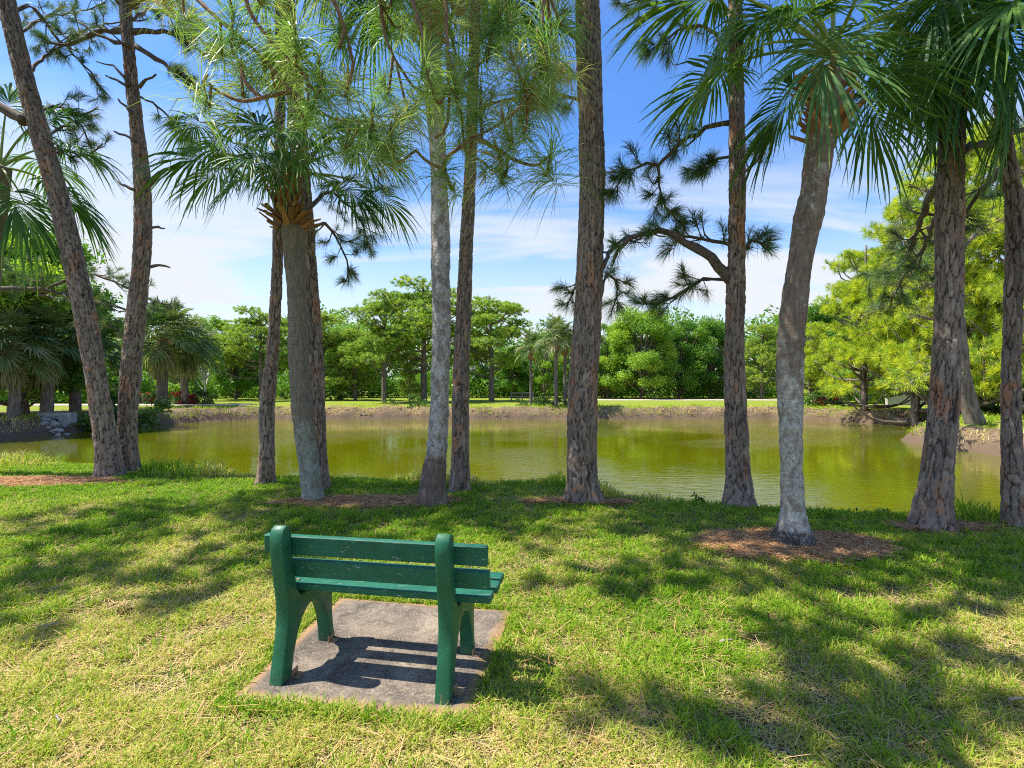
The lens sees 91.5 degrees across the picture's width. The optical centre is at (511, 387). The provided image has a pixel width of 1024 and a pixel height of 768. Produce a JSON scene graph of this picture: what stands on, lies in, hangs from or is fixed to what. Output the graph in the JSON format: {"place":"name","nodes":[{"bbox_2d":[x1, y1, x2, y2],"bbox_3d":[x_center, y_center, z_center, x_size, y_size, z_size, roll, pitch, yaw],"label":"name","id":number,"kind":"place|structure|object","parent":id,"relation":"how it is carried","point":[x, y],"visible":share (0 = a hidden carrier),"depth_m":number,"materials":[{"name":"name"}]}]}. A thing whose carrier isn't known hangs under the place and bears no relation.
{"place":"outdoors","nodes":[
{"label":"outdoors","id":0,"kind":"place"},
{"bbox_2d":[34,404,252,404],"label":"driveway","id":1,"kind":"structure","parent":0,"point":[171,404],"depth_m":44.30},
{"bbox_2d":[0,419,1000,514],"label":"water","id":2,"kind":"structure","parent":0,"point":[876,466],"depth_m":18.60,"materials":[{"name":"liquid"}]},
{"bbox_2d":[0,386,1023,767],"bbox_3d":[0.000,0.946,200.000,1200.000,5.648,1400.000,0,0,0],"label":"ground","id":3,"kind":"structure","parent":0,"point":[512,410],"depth_m":4.01,"materials":[{"name":"plant"}]},
{"bbox_2d":[0,304,71,418],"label":"palm tree","id":4,"kind":"object","parent":3,"relation":"on","point":[10,366],"visible":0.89,"depth_m":25.30,"materials":[{"name":"plant"}]},
{"bbox_2d":[0,232,73,404],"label":"oak tree","id":5,"kind":"object","parent":3,"relation":"on","point":[27,298],"visible":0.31,"depth_m":26.88,"materials":[{"name":"plant"}]},
{"bbox_2d":[39,421,48,425],"bbox_3d":[-24.288,1.903,25.889,0.531,0.327,0.383,0,0,37],"label":"rock","id":6,"kind":"object","parent":3,"relation":"on","point":[43,423],"visible":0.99,"depth_m":25.79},
{"bbox_2d":[42,416,52,421],"bbox_3d":[-24.594,1.727,26.379,0.617,0.376,0.442,0,0,-1],"label":"rock","id":7,"kind":"object","parent":3,"relation":"on","point":[48,419],"visible":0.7,"depth_m":26.26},
{"bbox_2d":[0,296,107,412],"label":"palm tree","id":8,"kind":"object","parent":3,"relation":"on","point":[47,395],"visible":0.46,"depth_m":26.94,"materials":[{"name":"plant"}]},
{"bbox_2d":[48,421,60,426],"bbox_3d":[-24.149,1.984,26.334,0.416,0.351,0.579,0,0,16],"label":"rock","id":9,"kind":"object","parent":3,"relation":"on","point":[56,424],"visible":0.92,"depth_m":26.24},
{"bbox_2d":[37,412,76,427],"bbox_3d":[-24.383,1.756,26.760,1.842,0.784,0.380,0,0,0],"label":"concrete headwall","id":10,"kind":"object","parent":3,"relation":"on","point":[66,419],"visible":0.61,"depth_m":26.60,"materials":[{"name":"concrete"}]},
{"bbox_2d":[55,428,63,432],"bbox_3d":[-23.794,2.287,26.158,0.550,0.338,0.397,0,0,1],"label":"rock","id":11,"kind":"object","parent":3,"relation":"on","point":[60,430],"visible":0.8,"depth_m":26.06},
{"bbox_2d":[0,230,124,413],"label":"oak tree","id":12,"kind":"object","parent":3,"relation":"on","point":[75,379],"visible":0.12,"depth_m":29.88,"materials":[{"name":"plant"}]},
{"bbox_2d":[0,82,132,295],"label":"palm tree","id":13,"kind":"object","parent":3,"relation":"on","point":[20,226],"visible":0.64,"depth_m":9.24,"materials":[{"name":"plant"}]},
{"bbox_2d":[0,474,139,487],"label":"pine straw","id":14,"kind":"object","parent":3,"relation":"on","point":[30,480],"visible":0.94,"depth_m":8.23,"materials":[{"name":"plant"}]},
{"bbox_2d":[0,0,157,477],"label":"pine tree","id":15,"kind":"object","parent":3,"relation":"on","point":[108,461],"visible":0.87,"depth_m":8.68,"materials":[{"name":"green plant"}]},
{"bbox_2d":[48,306,122,411],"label":"palm tree","id":16,"kind":"object","parent":3,"relation":"on","point":[75,402],"visible":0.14,"depth_m":30.99,"materials":[{"name":"plant"}]},
{"bbox_2d":[0,254,186,341],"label":"pine tree","id":17,"kind":"object","parent":3,"relation":"on","point":[65,294],"visible":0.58,"depth_m":12.46,"materials":[{"name":"green plant"}]},
{"bbox_2d":[0,367,192,403],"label":"undergrowth","id":18,"kind":"object","parent":3,"relation":"on","point":[146,386],"visible":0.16,"depth_m":48.05,"materials":[{"name":"plant"}]},
{"bbox_2d":[73,304,122,379],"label":"leafy tree","id":19,"kind":"object","parent":3,"relation":"on","point":[111,371],"visible":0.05,"depth_m":48.14,"materials":[{"name":"plant"}]},
{"bbox_2d":[26,0,220,472],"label":"pine tree","id":20,"kind":"object","parent":3,"relation":"on","point":[130,376],"visible":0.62,"depth_m":9.11,"materials":[{"name":"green plant"}]},
{"bbox_2d":[74,384,174,431],"bbox_3d":[-23.402,1.690,29.811,5.148,3.718,4.213,0,0,-21],"label":"shrub","id":21,"kind":"object","parent":3,"relation":"on","point":[146,417],"visible":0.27,"depth_m":30.55,"materials":[{"name":"green plant"}]},
{"bbox_2d":[110,325,156,380],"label":"leafy tree","id":22,"kind":"object","parent":3,"relation":"on","point":[146,359],"visible":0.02,"depth_m":55.40,"materials":[{"name":"plant"}]},
{"bbox_2d":[139,392,155,403],"bbox_3d":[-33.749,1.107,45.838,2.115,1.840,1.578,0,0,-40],"label":"red shrub","id":23,"kind":"object","parent":3,"relation":"on","point":[153,399],"visible":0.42,"depth_m":45.93,"materials":[{"name":"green plant"}]},
{"bbox_2d":[106,296,218,406],"bbox_3d":[-28.072,-2.705,40.214,8.000,9.194,8.041,0,0,-24],"label":"palm tree","id":24,"kind":"object","parent":3,"relation":"on","point":[162,363],"visible":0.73,"depth_m":39.70,"materials":[{"name":"plant"}]},
{"bbox_2d":[170,392,180,403],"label":"shrub","id":25,"kind":"object","parent":3,"relation":"on","point":[175,399],"visible":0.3,"depth_m":44.54,"materials":[{"name":"green plant"}]},
{"bbox_2d":[161,325,200,384],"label":"leafy tree","id":26,"kind":"object","parent":3,"relation":"on","point":[174,379],"visible":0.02,"depth_m":65.76,"materials":[{"name":"plant"}]},
{"bbox_2d":[147,313,226,403],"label":"palm tree","id":27,"kind":"object","parent":3,"relation":"on","point":[189,369],"visible":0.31,"depth_m":44.71,"materials":[{"name":"plant"}]},
{"bbox_2d":[177,388,198,403],"bbox_3d":[-29.386,1.067,45.225,1.753,2.045,2.350,0,0,-38],"label":"red shrub","id":28,"kind":"object","parent":3,"relation":"on","point":[192,399],"visible":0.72,"depth_m":44.81,"materials":[{"name":"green plant"}]},
{"bbox_2d":[173,389,211,403],"bbox_3d":[-29.858,1.190,46.614,2.765,2.440,3.379,0,0,40],"label":"shrub","id":29,"kind":"object","parent":3,"relation":"on","point":[199,392],"visible":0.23,"depth_m":46.33,"materials":[{"name":"green plant"}]},
{"bbox_2d":[190,389,218,403],"bbox_3d":[-28.641,1.228,45.942,3.057,2.208,2.502,0,0,33],"label":"shrub","id":30,"kind":"object","parent":3,"relation":"on","point":[207,393],"visible":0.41,"depth_m":45.98,"materials":[{"name":"green plant"}]},
{"bbox_2d":[194,314,229,399],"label":"leafy tree","id":31,"kind":"object","parent":3,"relation":"on","point":[214,323],"visible":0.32,"depth_m":55.55,"materials":[{"name":"green plant"}]},
{"bbox_2d":[208,324,265,398],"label":"oak tree","id":32,"kind":"object","parent":3,"relation":"on","point":[242,385],"visible":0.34,"depth_m":61.12,"materials":[{"name":"plant"}]},
{"bbox_2d":[204,305,288,400],"bbox_3d":[-28.755,-3.661,55.561,10.140,10.900,9.382,0,0,-34],"label":"pine tree","id":33,"kind":"object","parent":3,"relation":"on","point":[238,351],"visible":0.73,"depth_m":54.75,"materials":[{"name":"plant"}]},
{"bbox_2d":[254,0,285,485],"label":"pine tree","id":34,"kind":"object","parent":3,"relation":"on","point":[266,454],"visible":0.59,"depth_m":7.98,"materials":[{"name":"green plant"}]},
{"bbox_2d":[126,31,423,500],"bbox_3d":[-3.448,-1.597,6.986,4.366,6.602,3.339,0,0,0],"label":"palm tree","id":35,"kind":"object","parent":3,"relation":"on","point":[284,178],"visible":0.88,"depth_m":6.76,"materials":[{"name":"plant"}]},
{"bbox_2d":[280,391,290,398],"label":"shrub","id":36,"kind":"object","parent":3,"relation":"on","point":[282,395],"visible":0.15,"depth_m":61.63,"materials":[{"name":"green plant"}]},
{"bbox_2d":[287,310,363,399],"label":"pine tree","id":37,"kind":"object","parent":3,"relation":"on","point":[331,341],"visible":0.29,"depth_m":57.52,"materials":[{"name":"plant"}]},
{"bbox_2d":[326,390,347,399],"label":"shrub","id":38,"kind":"object","parent":3,"relation":"on","point":[339,397],"visible":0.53,"depth_m":59.56,"materials":[{"name":"green plant"}]},
{"bbox_2d":[278,0,403,489],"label":"pine tree","id":39,"kind":"object","parent":3,"relation":"on","point":[316,358],"visible":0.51,"depth_m":7.71,"materials":[{"name":"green plant"}]},
{"bbox_2d":[325,325,381,399],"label":"pine tree","id":40,"kind":"object","parent":3,"relation":"on","point":[350,333],"visible":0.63,"depth_m":56.34,"materials":[{"name":"plant"}]},
{"bbox_2d":[324,321,387,396],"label":"oak tree","id":41,"kind":"object","parent":3,"relation":"on","point":[349,326],"visible":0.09,"depth_m":69.17,"materials":[{"name":"plant"}]},
{"bbox_2d":[114,0,611,234],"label":"pine tree","id":42,"kind":"object","parent":3,"relation":"on","point":[542,68],"visible":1,"depth_m":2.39,"materials":[{"name":"green plant"}]},
{"bbox_2d":[257,493,469,508],"bbox_3d":[-1.974,1.542,6.754,2.838,0.100,0.883,0,0,0],"label":"pine straw","id":43,"kind":"object","parent":3,"relation":"on","point":[372,501],"visible":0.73,"depth_m":6.69,"materials":[{"name":"plant"}]},
{"bbox_2d":[233,598,511,720],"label":"concrete slab","id":44,"kind":"structure","parent":3,"relation":"on","point":[379,652],"depth_m":2.83,"materials":[{"name":"concrete"}]},
{"bbox_2d":[264,525,503,704],"bbox_3d":[-0.698,1.133,2.756,1.250,0.817,0.535,0,0,10],"label":"park bench","id":45,"kind":"object","parent":44,"relation":"on","point":[300,584],"visible":1,"depth_m":2.61,"materials":[{"name":"green paint"}]},
{"bbox_2d":[338,288,425,402],"bbox_3d":[-12.706,-3.927,49.307,8.763,11.508,9.470,0,0,-8],"label":"pine tree","id":46,"kind":"object","parent":3,"relation":"on","point":[364,348],"visible":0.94,"depth_m":48.11,"materials":[{"name":"plant"}]},
{"bbox_2d":[382,398,398,405],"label":"shrub","id":47,"kind":"object","parent":3,"relation":"on","point":[394,403],"visible":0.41,"depth_m":41.53,"materials":[{"name":"green plant"}]},
{"bbox_2d":[398,352,420,400],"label":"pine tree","id":48,"kind":"object","parent":3,"relation":"on","point":[409,377],"visible":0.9,"depth_m":53.71,"materials":[{"name":"plant"}]},
{"bbox_2d":[353,274,479,400],"bbox_3d":[-10.077,-4.938,53.095,13.038,13.581,14.091,0,0,32],"label":"pine tree","id":49,"kind":"object","parent":3,"relation":"on","point":[420,315],"visible":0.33,"depth_m":51.87,"materials":[{"name":"plant"}]},
{"bbox_2d":[251,0,584,508],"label":"palm tree","id":50,"kind":"object","parent":3,"relation":"on","point":[432,487],"visible":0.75,"depth_m":6.52,"materials":[{"name":"plant"}]},
{"bbox_2d":[406,392,429,408],"bbox_3d":[-7.468,1.291,40.547,2.106,1.859,2.574,0,0,8],"label":"shrub","id":51,"kind":"object","parent":3,"relation":"on","point":[417,400],"visible":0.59,"depth_m":40.26,"materials":[{"name":"green plant"}]},
{"bbox_2d":[429,295,535,400],"bbox_3d":[-2.949,-4.133,54.495,11.927,11.906,11.036,0,0,36],"label":"pine tree","id":52,"kind":"object","parent":3,"relation":"on","point":[484,318],"visible":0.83,"depth_m":52.85,"materials":[{"name":"plant"}]},
{"bbox_2d":[469,341,495,397],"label":"leafy tree","id":53,"kind":"object","parent":3,"relation":"on","point":[477,370],"visible":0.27,"depth_m":68.88,"materials":[{"name":"plant"}]},
{"bbox_2d":[107,365,884,397],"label":"undergrowth","id":54,"kind":"object","parent":3,"relation":"on","point":[482,393],"visible":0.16,"depth_m":68.03,"materials":[{"name":"plant"}]},
{"bbox_2d":[0,449,1019,527],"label":"shore grass","id":55,"kind":"structure","parent":3,"relation":"on","point":[215,470],"depth_m":8.11,"materials":[{"name":"plant"}]},
{"bbox_2d":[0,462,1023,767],"bbox_3d":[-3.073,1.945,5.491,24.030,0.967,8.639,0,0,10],"label":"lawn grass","id":56,"kind":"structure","parent":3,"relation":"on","point":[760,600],"depth_m":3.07,"materials":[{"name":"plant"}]},
{"bbox_2d":[116,604,132,613],"bbox_3d":[-2.664,1.530,3.434,0.095,0.076,0.076,7,-4,-34],"label":"pine cone","id":57,"kind":"object","parent":56,"relation":"on","point":[124,608],"visible":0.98,"depth_m":3.43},
{"bbox_2d":[1008,696,1023,700],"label":"fallen twig","id":58,"kind":"object","parent":56,"relation":"on","point":[1013,698],"visible":1,"depth_m":2.44,"materials":[{"name":"grey wood"}]},
{"bbox_2d":[0,487,1023,767],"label":"needle litter","id":59,"kind":"object","parent":3,"relation":"on","point":[488,649],"visible":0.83,"depth_m":2.77,"materials":[{"name":"brown plant"}]},
{"bbox_2d":[447,0,576,492],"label":"pine tree","id":60,"kind":"object","parent":3,"relation":"on","point":[459,481],"visible":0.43,"depth_m":7.47,"materials":[{"name":"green plant"}]},
{"bbox_2d":[494,345,537,397],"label":"oak tree","id":61,"kind":"object","parent":3,"relation":"on","point":[519,372],"visible":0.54,"depth_m":67.14,"materials":[{"name":"plant"}]},
{"bbox_2d":[65,297,977,395],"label":"woodland","id":62,"kind":"object","parent":3,"relation":"on","point":[511,341],"visible":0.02,"depth_m":80.52,"materials":[{"name":"plant"}]},
{"bbox_2d":[514,398,528,405],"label":"shrub","id":63,"kind":"object","parent":3,"relation":"on","point":[519,400],"visible":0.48,"depth_m":41.08,"materials":[{"name":"green plant"}]},
{"bbox_2d":[510,391,533,399],"bbox_3d":[1.169,1.036,56.960,2.685,1.100,0.220,0,0,0],"label":"bench","id":64,"kind":"object","parent":3,"relation":"on","point":[522,393],"visible":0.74,"depth_m":56.85,"materials":[{"name":"grey wood"}]},
{"bbox_2d":[514,331,545,405],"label":"palm tree","id":65,"kind":"object","parent":3,"relation":"on","point":[528,342],"visible":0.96,"depth_m":40.71,"materials":[{"name":"plant"}]},
{"bbox_2d":[531,397,546,405],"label":"shrub","id":66,"kind":"object","parent":3,"relation":"on","point":[536,402],"visible":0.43,"depth_m":41.31,"materials":[{"name":"green plant"}]},
{"bbox_2d":[526,332,561,397],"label":"leafy tree","id":67,"kind":"object","parent":3,"relation":"on","point":[547,366],"visible":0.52,"depth_m":65.28,"materials":[{"name":"plant"}]},
{"bbox_2d":[536,396,551,405],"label":"shrub","id":68,"kind":"object","parent":3,"relation":"on","point":[543,403],"visible":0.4,"depth_m":41.17,"materials":[{"name":"green plant"}]},
{"bbox_2d":[541,398,553,405],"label":"shrub","id":69,"kind":"object","parent":3,"relation":"on","point":[544,400],"visible":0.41,"depth_m":41.19,"materials":[{"name":"green plant"}]},
{"bbox_2d":[530,313,572,406],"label":"palm tree","id":70,"kind":"object","parent":3,"relation":"on","point":[557,322],"visible":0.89,"depth_m":40.03,"materials":[{"name":"plant"}]},
{"bbox_2d":[543,323,572,405],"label":"palm tree","id":71,"kind":"object","parent":3,"relation":"on","point":[563,352],"visible":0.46,"depth_m":41.20,"materials":[{"name":"plant"}]},
{"bbox_2d":[551,395,567,406],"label":"shrub","id":72,"kind":"object","parent":3,"relation":"on","point":[560,399],"visible":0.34,"depth_m":40.68,"materials":[{"name":"green plant"}]},
{"bbox_2d":[550,336,599,388],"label":"oak tree","id":73,"kind":"object","parent":3,"relation":"on","point":[568,364],"visible":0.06,"depth_m":69.47,"materials":[{"name":"plant"}]},
{"bbox_2d":[487,0,669,505],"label":"pine tree","id":74,"kind":"object","parent":3,"relation":"on","point":[582,483],"visible":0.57,"depth_m":6.73,"materials":[{"name":"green plant"}]},
{"bbox_2d":[516,495,640,505],"bbox_3d":[0.925,1.539,6.777,1.780,0.091,0.583,0,0,0],"label":"pine straw","id":75,"kind":"object","parent":3,"relation":"on","point":[610,501],"visible":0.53,"depth_m":6.72,"materials":[{"name":"plant"}]},
{"bbox_2d":[598,322,633,397],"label":"oak tree","id":76,"kind":"object","parent":3,"relation":"on","point":[607,349],"visible":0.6,"depth_m":63.79,"materials":[{"name":"plant"}]},
{"bbox_2d":[598,305,682,398],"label":"oak tree","id":77,"kind":"object","parent":3,"relation":"on","point":[646,363],"visible":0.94,"depth_m":62.35,"materials":[{"name":"plant"}]},
{"bbox_2d":[648,319,716,397],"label":"oak tree","id":78,"kind":"object","parent":3,"relation":"on","point":[685,358],"visible":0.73,"depth_m":64.23,"materials":[{"name":"plant"}]},
{"bbox_2d":[595,0,788,509],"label":"pine tree","id":79,"kind":"object","parent":3,"relation":"on","point":[738,488],"visible":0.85,"depth_m":6.59,"materials":[{"name":"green plant"}]},
{"bbox_2d":[690,491,705,502],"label":"weed","id":80,"kind":"object","parent":3,"relation":"on","point":[696,497],"visible":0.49,"depth_m":6.75,"materials":[{"name":"green plant"}]},
{"bbox_2d":[683,313,724,397],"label":"oak tree","id":81,"kind":"object","parent":3,"relation":"on","point":[713,333],"visible":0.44,"depth_m":66.59,"materials":[{"name":"plant"}]},
{"bbox_2d":[744,320,777,398],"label":"oak tree","id":82,"kind":"object","parent":3,"relation":"on","point":[768,332],"visible":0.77,"depth_m":61.46,"materials":[{"name":"plant"}]},
{"bbox_2d":[760,313,809,378],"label":"leafy tree","id":83,"kind":"object","parent":3,"relation":"on","point":[775,320],"visible":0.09,"depth_m":70.44,"materials":[{"name":"plant"}]},
{"bbox_2d":[683,524,911,565],"bbox_3d":[2.765,1.536,4.947,2.196,0.102,1.329,0,0,0],"label":"pine straw","id":84,"kind":"object","parent":3,"relation":"on","point":[829,545],"visible":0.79,"depth_m":4.82,"materials":[{"name":"plant"}]},
{"bbox_2d":[595,0,1023,546],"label":"palm tree","id":85,"kind":"object","parent":3,"relation":"on","point":[824,97],"visible":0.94,"depth_m":4.95,"materials":[{"name":"plant"}]},
{"bbox_2d":[803,388,824,406],"bbox_3d":[23.657,1.218,40.114,3.218,2.324,2.633,0,0,-43],"label":"shrub","id":86,"kind":"object","parent":3,"relation":"on","point":[810,397],"visible":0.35,"depth_m":39.55,"materials":[{"name":"green plant"}]},
{"bbox_2d":[811,391,841,405],"bbox_3d":[25.823,1.087,41.059,2.350,2.045,1.753,0,0,25],"label":"red shrub","id":87,"kind":"object","parent":3,"relation":"on","point":[822,401],"visible":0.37,"depth_m":40.76,"materials":[{"name":"green plant"}]},
{"bbox_2d":[804,321,854,404],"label":"pine tree","id":88,"kind":"object","parent":3,"relation":"on","point":[813,371],"visible":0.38,"depth_m":41.00,"materials":[{"name":"plant"}]},
{"bbox_2d":[804,299,858,383],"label":"oak tree","id":89,"kind":"object","parent":3,"relation":"on","point":[814,315],"visible":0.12,"depth_m":57.90,"materials":[{"name":"plant"}]},
{"bbox_2d":[825,394,853,405],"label":"shrub","id":90,"kind":"object","parent":3,"relation":"on","point":[839,403],"visible":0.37,"depth_m":41.66,"materials":[{"name":"green plant"}]},
{"bbox_2d":[696,0,1023,533],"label":"pine tree","id":91,"kind":"object","parent":3,"relation":"on","point":[932,506],"visible":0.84,"depth_m":5.50,"materials":[{"name":"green plant"}]},
{"bbox_2d":[804,245,930,411],"bbox_3d":[25.251,-4.093,34.626,8.573,12.078,9.181,0,0,27],"label":"pine tree","id":92,"kind":"object","parent":3,"relation":"on","point":[852,256],"visible":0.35,"depth_m":34.95,"materials":[{"name":"plant"}]},
{"bbox_2d":[803,361,999,403],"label":"undergrowth","id":93,"kind":"object","parent":3,"relation":"on","point":[858,395],"visible":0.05,"depth_m":47.20,"materials":[{"name":"plant"}]},
{"bbox_2d":[818,193,1023,426],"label":"pine tree","id":94,"kind":"object","parent":3,"relation":"on","point":[853,289],"visible":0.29,"depth_m":30.81,"materials":[{"name":"plant"}]},
{"bbox_2d":[853,0,1023,223],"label":"palm tree","id":95,"kind":"object","parent":3,"relation":"on","point":[1008,86],"visible":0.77,"depth_m":4.81,"materials":[{"name":"plant"}]},
{"bbox_2d":[875,168,1003,424],"bbox_3d":[18.499,-3.942,21.429,7.934,11.632,3.566,0,0,-16],"label":"pine tree","id":96,"kind":"object","parent":3,"relation":"on","point":[971,412],"visible":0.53,"depth_m":20.75,"materials":[{"name":"plant"}]},
{"bbox_2d":[857,115,1023,406],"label":"pine tree","id":97,"kind":"object","parent":3,"relation":"on","point":[992,276],"visible":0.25,"depth_m":26.86,"materials":[{"name":"plant"}]},
{"bbox_2d":[882,519,1007,531],"bbox_3d":[4.833,1.532,5.559,1.438,0.093,0.532,0,0,0],"label":"pine straw","id":98,"kind":"object","parent":3,"relation":"on","point":[976,526],"visible":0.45,"depth_m":5.51,"materials":[{"name":"plant"}]},
{"bbox_2d":[919,385,997,419],"bbox_3d":[27.043,1.095,30.116,4.505,3.254,3.686,0,0,20],"label":"shrub","id":99,"kind":"object","parent":3,"relation":"on","point":[921,414],"visible":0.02,"depth_m":30.20,"materials":[{"name":"green plant"}]},
{"bbox_2d":[915,26,1023,528],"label":"pine tree","id":100,"kind":"object","parent":3,"relation":"on","point":[1011,473],"visible":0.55,"depth_m":5.59,"materials":[{"name":"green plant"}]},
{"bbox_2d":[917,123,1023,410],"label":"pine tree","id":101,"kind":"object","parent":3,"relation":"on","point":[991,312],"visible":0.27,"depth_m":25.75,"materials":[{"name":"plant"}]},
{"bbox_2d":[960,393,1023,415],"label":"shrub","id":102,"kind":"object","parent":3,"relation":"on","point":[997,409],"visible":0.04,"depth_m":27.57,"materials":[{"name":"green plant"}]},
{"bbox_2d":[978,384,1023,414],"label":"shrub","id":103,"kind":"object","parent":3,"relation":"on","point":[989,408],"visible":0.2,"depth_m":27.57,"materials":[{"name":"green plant"}]},
{"bbox_2d":[0,403,1023,445],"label":"bank grass","id":104,"kind":"structure","parent":0,"point":[994,416],"depth_m":37.03,"materials":[{"name":"plant"}]},
{"bbox_2d":[0,0,1023,382],"label":"sky","id":105,"kind":"structure","parent":0,"point":[220,266],"materials":[{"name":"blue"}]},
{"bbox_2d":[597,399,776,400],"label":"path","id":106,"kind":"structure","parent":0,"point":[692,399],"depth_m":59.64,"materials":[{"name":"concrete"}]},
{"bbox_2d":[885,395,925,404],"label":"wall","id":107,"kind":"structure","parent":0,"point":[896,400],"depth_m":43.85,"materials":[{"name":"concrete"}]}
]}

